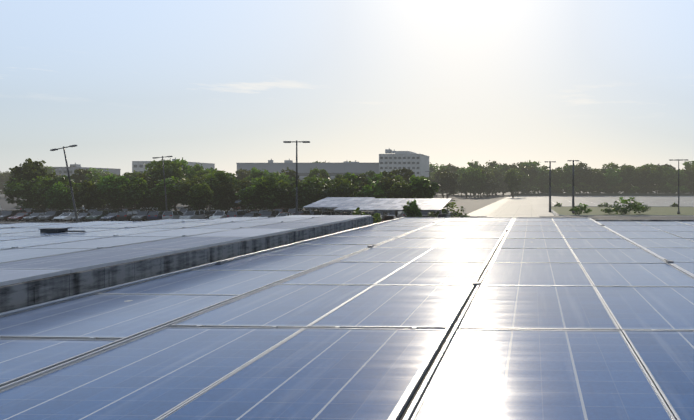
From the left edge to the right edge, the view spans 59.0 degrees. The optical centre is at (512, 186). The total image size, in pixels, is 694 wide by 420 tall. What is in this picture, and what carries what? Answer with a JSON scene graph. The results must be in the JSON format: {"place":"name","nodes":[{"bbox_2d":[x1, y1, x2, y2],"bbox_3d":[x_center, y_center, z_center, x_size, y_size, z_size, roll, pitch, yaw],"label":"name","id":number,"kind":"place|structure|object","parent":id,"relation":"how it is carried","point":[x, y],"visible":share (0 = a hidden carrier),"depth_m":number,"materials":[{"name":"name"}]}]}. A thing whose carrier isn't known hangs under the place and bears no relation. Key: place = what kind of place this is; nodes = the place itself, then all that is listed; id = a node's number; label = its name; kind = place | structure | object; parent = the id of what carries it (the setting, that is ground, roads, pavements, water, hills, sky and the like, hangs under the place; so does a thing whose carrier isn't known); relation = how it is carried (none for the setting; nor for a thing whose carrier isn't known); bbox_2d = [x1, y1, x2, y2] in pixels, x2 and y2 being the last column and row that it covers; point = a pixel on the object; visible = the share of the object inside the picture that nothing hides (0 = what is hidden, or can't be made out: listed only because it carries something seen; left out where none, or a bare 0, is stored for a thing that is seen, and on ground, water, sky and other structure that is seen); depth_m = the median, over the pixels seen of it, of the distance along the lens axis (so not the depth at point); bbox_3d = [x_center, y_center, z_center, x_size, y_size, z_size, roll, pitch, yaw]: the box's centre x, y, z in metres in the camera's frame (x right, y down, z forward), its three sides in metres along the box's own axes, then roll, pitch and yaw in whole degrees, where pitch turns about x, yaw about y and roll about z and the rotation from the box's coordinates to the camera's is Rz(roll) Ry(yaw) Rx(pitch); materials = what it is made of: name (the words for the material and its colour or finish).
{"place":"outdoors","nodes":[
{"label":"outdoors","id":0,"kind":"place"},
{"bbox_2d":[43,167,120,175],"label":"building","id":1,"kind":"structure","parent":0,"point":[61,170],"depth_m":349.49,"materials":[{"name":"grey concrete"}]},
{"bbox_2d":[132,161,214,172],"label":"building block","id":2,"kind":"structure","parent":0,"point":[138,166],"depth_m":347.82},
{"bbox_2d":[70,148,394,166],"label":"rooftop plant","id":3,"kind":"object","parent":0,"point":[389,150],"visible":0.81,"depth_m":357.24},
{"bbox_2d":[0,190,693,222],"bbox_3d":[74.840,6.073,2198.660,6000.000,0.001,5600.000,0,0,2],"label":"asphalt lot","id":4,"kind":"structure","parent":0,"point":[469,204],"depth_m":165.59,"materials":[{"name":"asphalt"}]},
{"bbox_2d":[0,210,25,220],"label":"car","id":5,"kind":"object","parent":4,"relation":"on","point":[5,215],"visible":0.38,"depth_m":101.95,"materials":[{"name":"black paint"}]},
{"bbox_2d":[7,212,32,220],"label":"car","id":6,"kind":"object","parent":4,"relation":"on","point":[19,216],"visible":0.58,"depth_m":101.06,"materials":[{"name":"grey paint"}]},
{"bbox_2d":[2,158,56,209],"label":"tree","id":7,"kind":"object","parent":4,"relation":"on","point":[29,170],"visible":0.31,"depth_m":121.80,"materials":[{"name":"green plant"}]},
{"bbox_2d":[22,212,48,220],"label":"car","id":8,"kind":"object","parent":4,"relation":"on","point":[34,216],"visible":0.56,"depth_m":100.54,"materials":[{"name":"grey paint"}]},
{"bbox_2d":[3,176,69,209],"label":"tree","id":9,"kind":"object","parent":4,"relation":"on","point":[30,194],"visible":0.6,"depth_m":117.00,"materials":[{"name":"green plant"}]},
{"bbox_2d":[38,210,68,220],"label":"car","id":10,"kind":"object","parent":4,"relation":"on","point":[49,215],"visible":0.6,"depth_m":101.15,"materials":[{"name":"grey paint"}]},
{"bbox_2d":[41,182,79,209],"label":"tree","id":11,"kind":"object","parent":4,"relation":"on","point":[58,197],"visible":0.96,"depth_m":114.17,"materials":[{"name":"green plant"}]},
{"bbox_2d":[40,175,81,208],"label":"tree","id":12,"kind":"object","parent":4,"relation":"on","point":[51,182],"visible":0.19,"depth_m":117.94,"materials":[{"name":"green plant"}]},
{"bbox_2d":[50,145,78,222],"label":"light pole","id":13,"kind":"object","parent":4,"relation":"on","point":[73,200],"visible":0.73,"depth_m":82.87,"materials":[{"name":"grey"}]},
{"bbox_2d":[53,212,78,220],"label":"car","id":14,"kind":"object","parent":4,"relation":"on","point":[66,216],"visible":0.69,"depth_m":100.87,"materials":[{"name":"white paint"}]},
{"bbox_2d":[71,168,98,182],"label":"tree","id":15,"kind":"object","parent":4,"relation":"on","point":[76,176],"visible":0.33,"depth_m":167.50,"materials":[{"name":"green plant"}]},
{"bbox_2d":[73,180,97,211],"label":"tree","id":16,"kind":"object","parent":4,"relation":"on","point":[84,195],"visible":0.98,"depth_m":110.16,"materials":[{"name":"green plant"}]},
{"bbox_2d":[79,180,106,208],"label":"tree","id":17,"kind":"object","parent":4,"relation":"on","point":[97,202],"visible":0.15,"depth_m":119.84,"materials":[{"name":"green plant"}]},
{"bbox_2d":[85,210,113,220],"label":"car","id":18,"kind":"object","parent":4,"relation":"on","point":[97,215],"visible":0.65,"depth_m":101.21,"materials":[{"name":"green paint"}]},
{"bbox_2d":[96,173,130,208],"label":"tree","id":19,"kind":"object","parent":4,"relation":"on","point":[105,184],"visible":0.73,"depth_m":116.66,"materials":[{"name":"green plant"}]},
{"bbox_2d":[95,180,132,208],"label":"tree","id":20,"kind":"object","parent":4,"relation":"on","point":[106,196],"visible":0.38,"depth_m":116.75,"materials":[{"name":"green plant"}]},
{"bbox_2d":[116,211,137,220],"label":"car","id":21,"kind":"object","parent":4,"relation":"on","point":[123,215],"visible":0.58,"depth_m":99.61,"materials":[{"name":"grey paint"}]},
{"bbox_2d":[119,176,149,208],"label":"tree","id":22,"kind":"object","parent":4,"relation":"on","point":[134,193],"visible":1,"depth_m":111.64,"materials":[{"name":"green plant"}]},
{"bbox_2d":[131,210,156,220],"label":"car","id":23,"kind":"object","parent":4,"relation":"on","point":[140,215],"visible":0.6,"depth_m":100.25,"materials":[{"name":"grey paint"}]},
{"bbox_2d":[126,174,164,207],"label":"tree","id":24,"kind":"object","parent":4,"relation":"on","point":[146,203],"visible":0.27,"depth_m":120.58,"materials":[{"name":"green plant"}]},
{"bbox_2d":[147,211,163,220],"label":"car","id":25,"kind":"object","parent":4,"relation":"on","point":[154,215],"visible":0.62,"depth_m":99.26,"materials":[{"name":"blue paint"}]},
{"bbox_2d":[141,158,191,210],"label":"tree","id":26,"kind":"object","parent":4,"relation":"on","point":[157,173],"visible":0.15,"depth_m":128.88,"materials":[{"name":"green plant"}]},
{"bbox_2d":[146,176,190,210],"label":"tree","id":27,"kind":"object","parent":4,"relation":"on","point":[160,191],"visible":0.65,"depth_m":116.72,"materials":[{"name":"green plant"}]},
{"bbox_2d":[162,211,183,218],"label":"car","id":28,"kind":"object","parent":4,"relation":"on","point":[171,214],"visible":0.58,"depth_m":99.31,"materials":[{"name":"grey paint"}]},
{"bbox_2d":[164,157,195,181],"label":"tree","id":29,"kind":"object","parent":4,"relation":"on","point":[188,171],"visible":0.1,"depth_m":152.94,"materials":[{"name":"green plant"}]},
{"bbox_2d":[0,217,372,312],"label":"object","id":30,"kind":"structure","parent":4,"relation":"on","point":[25,294],"depth_m":5.97,"materials":[{"name":"metal"}]},
{"bbox_2d":[0,217,272,249],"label":"solar panel frames","id":31,"kind":"structure","parent":30,"relation":"on","point":[94,231],"depth_m":10.24,"materials":[{"name":"metal"}]},
{"bbox_2d":[0,217,267,248],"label":"solar panels","id":32,"kind":"object","parent":31,"relation":"on","point":[39,240],"visible":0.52,"depth_m":9.89,"materials":[{"name":"glass"}]},
{"bbox_2d":[39,228,84,232],"bbox_3d":[-7.107,0.701,9.181,0.655,0.065,0.230,0,0,2],"label":"roof vent","id":33,"kind":"object","parent":32,"relation":"on","point":[52,230],"visible":1,"depth_m":9.13,"materials":[{"name":"grey plastic"}]},
{"bbox_2d":[0,215,329,262],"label":"solar panel frames","id":34,"kind":"structure","parent":30,"relation":"on","point":[125,244],"depth_m":7.69,"materials":[{"name":"metal"}]},
{"bbox_2d":[0,215,327,261],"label":"solar panels","id":35,"kind":"object","parent":34,"relation":"on","point":[12,255],"visible":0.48,"depth_m":7.99,"materials":[{"name":"glass"}]},
{"bbox_2d":[0,215,370,286],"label":"solar panel frames","id":36,"kind":"structure","parent":30,"relation":"on","point":[35,277],"depth_m":6.27,"materials":[{"name":"metal"}]},
{"bbox_2d":[0,215,368,281],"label":"solar panels","id":37,"kind":"object","parent":36,"relation":"on","point":[13,270],"visible":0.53,"depth_m":6.63,"materials":[{"name":"glass"}]},
{"bbox_2d":[179,210,204,218],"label":"car","id":38,"kind":"object","parent":4,"relation":"on","point":[196,214],"visible":0.81,"depth_m":100.72,"materials":[{"name":"grey paint"}]},
{"bbox_2d":[168,176,219,209],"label":"tree","id":39,"kind":"object","parent":4,"relation":"on","point":[184,184],"visible":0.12,"depth_m":116.98,"materials":[{"name":"green plant"}]},
{"bbox_2d":[185,183,213,210],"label":"tree","id":40,"kind":"object","parent":4,"relation":"on","point":[198,196],"visible":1,"depth_m":107.25,"materials":[{"name":"green plant"}]},
{"bbox_2d":[209,210,231,218],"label":"car","id":41,"kind":"object","parent":4,"relation":"on","point":[219,214],"visible":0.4,"depth_m":100.11,"materials":[{"name":"white paint"}]},
{"bbox_2d":[200,168,240,210],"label":"tree","id":42,"kind":"object","parent":4,"relation":"on","point":[212,181],"visible":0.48,"depth_m":118.62,"materials":[{"name":"green plant"}]},
{"bbox_2d":[214,181,240,209],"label":"tree","id":43,"kind":"object","parent":4,"relation":"on","point":[230,197],"visible":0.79,"depth_m":117.33,"materials":[{"name":"green plant"}]},
{"bbox_2d":[232,168,250,183],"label":"tree","id":44,"kind":"object","parent":4,"relation":"on","point":[243,173],"visible":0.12,"depth_m":210.09,"materials":[{"name":"green plant"}]},
{"bbox_2d":[232,178,252,209],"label":"tree","id":45,"kind":"object","parent":4,"relation":"on","point":[246,183],"visible":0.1,"depth_m":125.30,"materials":[{"name":"green plant"}]},
{"bbox_2d":[235,185,262,209],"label":"tree","id":46,"kind":"object","parent":4,"relation":"on","point":[246,196],"visible":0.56,"depth_m":115.37,"materials":[{"name":"green plant"}]},
{"bbox_2d":[243,167,269,184],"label":"tree","id":47,"kind":"object","parent":4,"relation":"on","point":[255,173],"visible":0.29,"depth_m":166.11,"materials":[{"name":"green plant"}]},
{"bbox_2d":[258,210,278,216],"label":"car","id":48,"kind":"object","parent":4,"relation":"on","point":[272,213],"visible":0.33,"depth_m":100.47,"materials":[{"name":"black paint"}]},
{"bbox_2d":[252,176,288,209],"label":"tree","id":49,"kind":"object","parent":4,"relation":"on","point":[269,190],"visible":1,"depth_m":112.47,"materials":[{"name":"green plant"}]},
{"bbox_2d":[254,171,295,186],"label":"tree","id":50,"kind":"object","parent":4,"relation":"on","point":[283,177],"visible":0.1,"depth_m":141.76,"materials":[{"name":"green plant"}]},
{"bbox_2d":[257,179,300,208],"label":"tree","id":51,"kind":"object","parent":4,"relation":"on","point":[287,201],"visible":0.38,"depth_m":116.02,"materials":[{"name":"green plant"}]},
{"bbox_2d":[283,140,309,214],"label":"light pole","id":52,"kind":"object","parent":4,"relation":"on","point":[296,141],"visible":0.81,"depth_m":74.66,"materials":[{"name":"grey"}]},
{"bbox_2d":[236,163,378,180],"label":"building","id":53,"kind":"structure","parent":4,"relation":"on","point":[333,170],"depth_m":354.17,"materials":[{"name":"concrete"}]},
{"bbox_2d":[291,175,324,209],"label":"tree","id":54,"kind":"object","parent":4,"relation":"on","point":[305,196],"visible":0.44,"depth_m":116.86,"materials":[{"name":"green plant"}]},
{"bbox_2d":[306,167,330,179],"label":"tree","id":55,"kind":"object","parent":4,"relation":"on","point":[322,172],"visible":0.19,"depth_m":188.63,"materials":[{"name":"green plant"}]},
{"bbox_2d":[308,177,362,201],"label":"tree","id":56,"kind":"object","parent":4,"relation":"on","point":[341,187],"visible":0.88,"depth_m":115.71,"materials":[{"name":"green plant"}]},
{"bbox_2d":[332,172,360,196],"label":"tree","id":57,"kind":"object","parent":4,"relation":"on","point":[349,176],"visible":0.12,"depth_m":131.66,"materials":[{"name":"green plant"}]},
{"bbox_2d":[0,218,693,419],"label":"mounting rails","id":58,"kind":"object","parent":4,"relation":"on","point":[409,403],"visible":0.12,"depth_m":3.78,"materials":[{"name":"metal"}]},
{"bbox_2d":[0,218,693,419],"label":"solar panel frames","id":59,"kind":"structure","parent":58,"relation":"on","point":[663,399],"depth_m":4.00,"materials":[{"name":"metal"}]},
{"bbox_2d":[0,218,693,419],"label":"solar panel glass","id":60,"kind":"object","parent":59,"relation":"on","point":[334,374],"visible":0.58,"depth_m":3.80,"materials":[{"name":"glass"}]},
{"bbox_2d":[0,217,673,315],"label":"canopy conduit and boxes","id":61,"kind":"object","parent":60,"relation":"on","point":[474,283],"visible":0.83,"depth_m":6.63,"materials":[{"name":"metal"}]},
{"bbox_2d":[89,221,687,339],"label":"panel clamps","id":62,"kind":"object","parent":60,"relation":"on","point":[92,338],"visible":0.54,"depth_m":4.03,"materials":[{"name":"metal"}]},
{"bbox_2d":[347,175,369,196],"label":"tree","id":63,"kind":"object","parent":4,"relation":"on","point":[364,183],"visible":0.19,"depth_m":132.98,"materials":[{"name":"green plant"}]},
{"bbox_2d":[353,207,380,223],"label":"bush","id":64,"kind":"object","parent":4,"relation":"on","point":[377,217],"visible":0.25,"depth_m":70.20,"materials":[{"name":"green plant"}]},
{"bbox_2d":[354,180,393,197],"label":"tree","id":65,"kind":"object","parent":4,"relation":"on","point":[368,191],"visible":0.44,"depth_m":118.19,"materials":[{"name":"green plant"}]},
{"bbox_2d":[371,176,408,197],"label":"tree","id":66,"kind":"object","parent":4,"relation":"on","point":[388,182],"visible":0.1,"depth_m":121.24,"materials":[{"name":"green plant"}]},
{"bbox_2d":[351,210,441,217],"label":"canopy columns","id":67,"kind":"structure","parent":4,"relation":"on","point":[396,213],"depth_m":91.20,"materials":[{"name":"metal"}]},
{"bbox_2d":[334,199,451,212],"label":"canopy edge","id":68,"kind":"object","parent":67,"relation":"on","point":[388,211],"visible":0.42,"depth_m":85.68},
{"bbox_2d":[340,198,446,209],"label":"solar panel frames","id":69,"kind":"structure","parent":68,"relation":"on","point":[406,204],"depth_m":90.40,"materials":[{"name":"metal"}]},
{"bbox_2d":[334,198,451,209],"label":"solar panels","id":70,"kind":"object","parent":69,"relation":"attached to","point":[355,204],"visible":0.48,"depth_m":91.57,"materials":[{"name":"glass"}]},
{"bbox_2d":[386,182,414,197],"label":"tree","id":71,"kind":"object","parent":4,"relation":"on","point":[404,191],"visible":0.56,"depth_m":115.83,"materials":[{"name":"green plant"}]},
{"bbox_2d":[388,168,413,182],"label":"tree","id":72,"kind":"object","parent":4,"relation":"on","point":[408,174],"visible":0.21,"depth_m":174.71,"materials":[{"name":"green plant"}]},
{"bbox_2d":[402,199,422,216],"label":"bush","id":73,"kind":"object","parent":4,"relation":"on","point":[412,209],"visible":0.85,"depth_m":79.88,"materials":[{"name":"green plant"}]},
{"bbox_2d":[409,174,438,197],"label":"tree","id":74,"kind":"object","parent":4,"relation":"on","point":[422,187],"visible":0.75,"depth_m":118.23,"materials":[{"name":"green plant"}]},
{"bbox_2d":[430,166,455,197],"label":"tree","id":75,"kind":"object","parent":4,"relation":"on","point":[437,174],"visible":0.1,"depth_m":301.03,"materials":[{"name":"green plant"}]},
{"bbox_2d":[427,200,469,216],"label":"bush","id":76,"kind":"object","parent":4,"relation":"on","point":[433,214],"visible":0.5,"depth_m":97.09,"materials":[{"name":"green plant"}]},
{"bbox_2d":[437,170,460,197],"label":"tree","id":77,"kind":"object","parent":4,"relation":"on","point":[447,182],"visible":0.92,"depth_m":259.35,"materials":[{"name":"green plant"}]},
{"bbox_2d":[457,173,476,197],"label":"tree","id":78,"kind":"object","parent":4,"relation":"on","point":[467,187],"visible":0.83,"depth_m":298.39,"materials":[{"name":"green plant"}]},
{"bbox_2d":[461,167,486,197],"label":"tree","id":79,"kind":"object","parent":4,"relation":"on","point":[477,176],"visible":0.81,"depth_m":299.47,"materials":[{"name":"green plant"}]},
{"bbox_2d":[476,168,492,197],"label":"tree","id":80,"kind":"object","parent":4,"relation":"on","point":[487,184],"visible":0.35,"depth_m":308.78,"materials":[{"name":"green plant"}]},
{"bbox_2d":[485,171,500,196],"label":"tree","id":81,"kind":"object","parent":4,"relation":"on","point":[493,180],"visible":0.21,"depth_m":328.63,"materials":[{"name":"green plant"}]},
{"bbox_2d":[504,169,521,197],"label":"tree","id":82,"kind":"object","parent":4,"relation":"on","point":[512,181],"visible":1,"depth_m":302.42,"materials":[{"name":"green plant"}]},
{"bbox_2d":[501,168,531,195],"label":"tree","id":83,"kind":"object","parent":4,"relation":"on","point":[525,180],"visible":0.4,"depth_m":367.62,"materials":[{"name":"green plant"}]},
{"bbox_2d":[518,164,538,183],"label":"tree","id":84,"kind":"object","parent":4,"relation":"on","point":[531,173],"visible":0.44,"depth_m":380.81,"materials":[{"name":"green plant"}]},
{"bbox_2d":[528,167,547,191],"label":"tree","id":85,"kind":"object","parent":4,"relation":"on","point":[538,180],"visible":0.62,"depth_m":386.67,"materials":[{"name":"green plant"}]},
{"bbox_2d":[541,169,562,192],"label":"tree","id":86,"kind":"object","parent":4,"relation":"on","point":[554,174],"visible":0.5,"depth_m":376.81,"materials":[{"name":"green plant"}]},
{"bbox_2d":[553,163,582,185],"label":"tree","id":87,"kind":"object","parent":4,"relation":"on","point":[565,171],"visible":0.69,"depth_m":373.69,"materials":[{"name":"green plant"}]},
{"bbox_2d":[567,161,595,189],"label":"tree","id":88,"kind":"object","parent":4,"relation":"on","point":[583,171],"visible":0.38,"depth_m":374.17,"materials":[{"name":"green plant"}]},
{"bbox_2d":[585,169,608,190],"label":"tree","id":89,"kind":"object","parent":4,"relation":"on","point":[597,178],"visible":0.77,"depth_m":372.38,"materials":[{"name":"green plant"}]},
{"bbox_2d":[602,168,622,192],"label":"tree","id":90,"kind":"object","parent":4,"relation":"on","point":[615,178],"visible":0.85,"depth_m":372.32,"materials":[{"name":"green plant"}]},
{"bbox_2d":[616,164,637,191],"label":"tree","id":91,"kind":"object","parent":4,"relation":"on","point":[627,175],"visible":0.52,"depth_m":378.16,"materials":[{"name":"green plant"}]},
{"bbox_2d":[630,167,652,192],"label":"tree","id":92,"kind":"object","parent":4,"relation":"on","point":[638,179],"visible":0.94,"depth_m":372.29,"materials":[{"name":"green plant"}]},
{"bbox_2d":[643,164,672,192],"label":"tree","id":93,"kind":"object","parent":4,"relation":"on","point":[658,174],"visible":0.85,"depth_m":370.86,"materials":[{"name":"green plant"}]},
{"bbox_2d":[662,166,676,185],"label":"tree","id":94,"kind":"object","parent":4,"relation":"on","point":[671,171],"visible":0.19,"depth_m":382.29,"materials":[{"name":"green plant"}]},
{"bbox_2d":[671,170,688,192],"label":"tree","id":95,"kind":"object","parent":4,"relation":"on","point":[681,177],"visible":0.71,"depth_m":384.00,"materials":[{"name":"green plant"}]},
{"bbox_2d":[680,165,693,186],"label":"tree","id":96,"kind":"object","parent":4,"relation":"on","point":[690,175],"visible":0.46,"depth_m":385.31,"materials":[{"name":"green plant"}]},
{"bbox_2d":[0,0,693,186],"label":"sky","id":97,"kind":"structure","parent":0,"point":[222,83],"materials":[{"name":"blue"}]},
{"bbox_2d":[379,151,429,176],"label":"office building","id":98,"kind":"structure","parent":0,"point":[417,164],"depth_m":342.48,"materials":[{"name":"grey"}]},
{"bbox_2d":[467,196,693,215],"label":"ground","id":99,"kind":"structure","parent":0,"point":[539,204],"depth_m":230.75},
{"bbox_2d":[488,196,537,215],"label":"concrete road","id":100,"kind":"structure","parent":99,"relation":"on","point":[518,206],"depth_m":157.93,"materials":[{"name":"concrete"}]},
{"bbox_2d":[544,161,555,211],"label":"light pole","id":101,"kind":"object","parent":99,"relation":"on","point":[549,184],"visible":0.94,"depth_m":135.44,"materials":[{"name":"grey"}]},
{"bbox_2d":[513,193,693,195],"bbox_3d":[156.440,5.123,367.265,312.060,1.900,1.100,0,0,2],"label":"road","id":102,"kind":"structure","parent":99,"relation":"on","point":[607,194],"depth_m":370.10,"materials":[{"name":"asphalt"}]},
{"bbox_2d":[551,207,693,214],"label":"grass verge","id":103,"kind":"structure","parent":99,"relation":"on","point":[651,211],"depth_m":139.13,"materials":[{"name":"plant"}]},
{"bbox_2d":[569,203,591,214],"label":"bush","id":104,"kind":"object","parent":103,"relation":"on","point":[578,208],"visible":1,"depth_m":120.80,"materials":[{"name":"green plant"}]},
{"bbox_2d":[547,206,693,215],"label":"kerb verge","id":105,"kind":"structure","parent":103,"relation":"on","point":[622,215],"depth_m":119.21,"materials":[{"name":"grey concrete"}]},
{"bbox_2d":[601,197,650,214],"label":"bush","id":106,"kind":"object","parent":103,"relation":"on","point":[630,207],"visible":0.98,"depth_m":123.73,"materials":[{"name":"green plant"}]},
{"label":"canopy columns","id":107,"kind":"object","parent":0,"visible":0},
{"bbox_2d":[303,207,337,209],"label":"canopy steel","id":108,"kind":"object","parent":107,"relation":"on","point":[309,208],"visible":0.06,"depth_m":96.05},
{"bbox_2d":[307,197,356,205],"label":"solar panel frames","id":109,"kind":"structure","parent":108,"relation":"on","point":[332,199],"depth_m":105.32,"materials":[{"name":"metal"}]},
{"bbox_2d":[304,197,374,206],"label":"solar panel","id":110,"kind":"object","parent":109,"relation":"attached to","point":[337,201],"visible":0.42,"depth_m":101.22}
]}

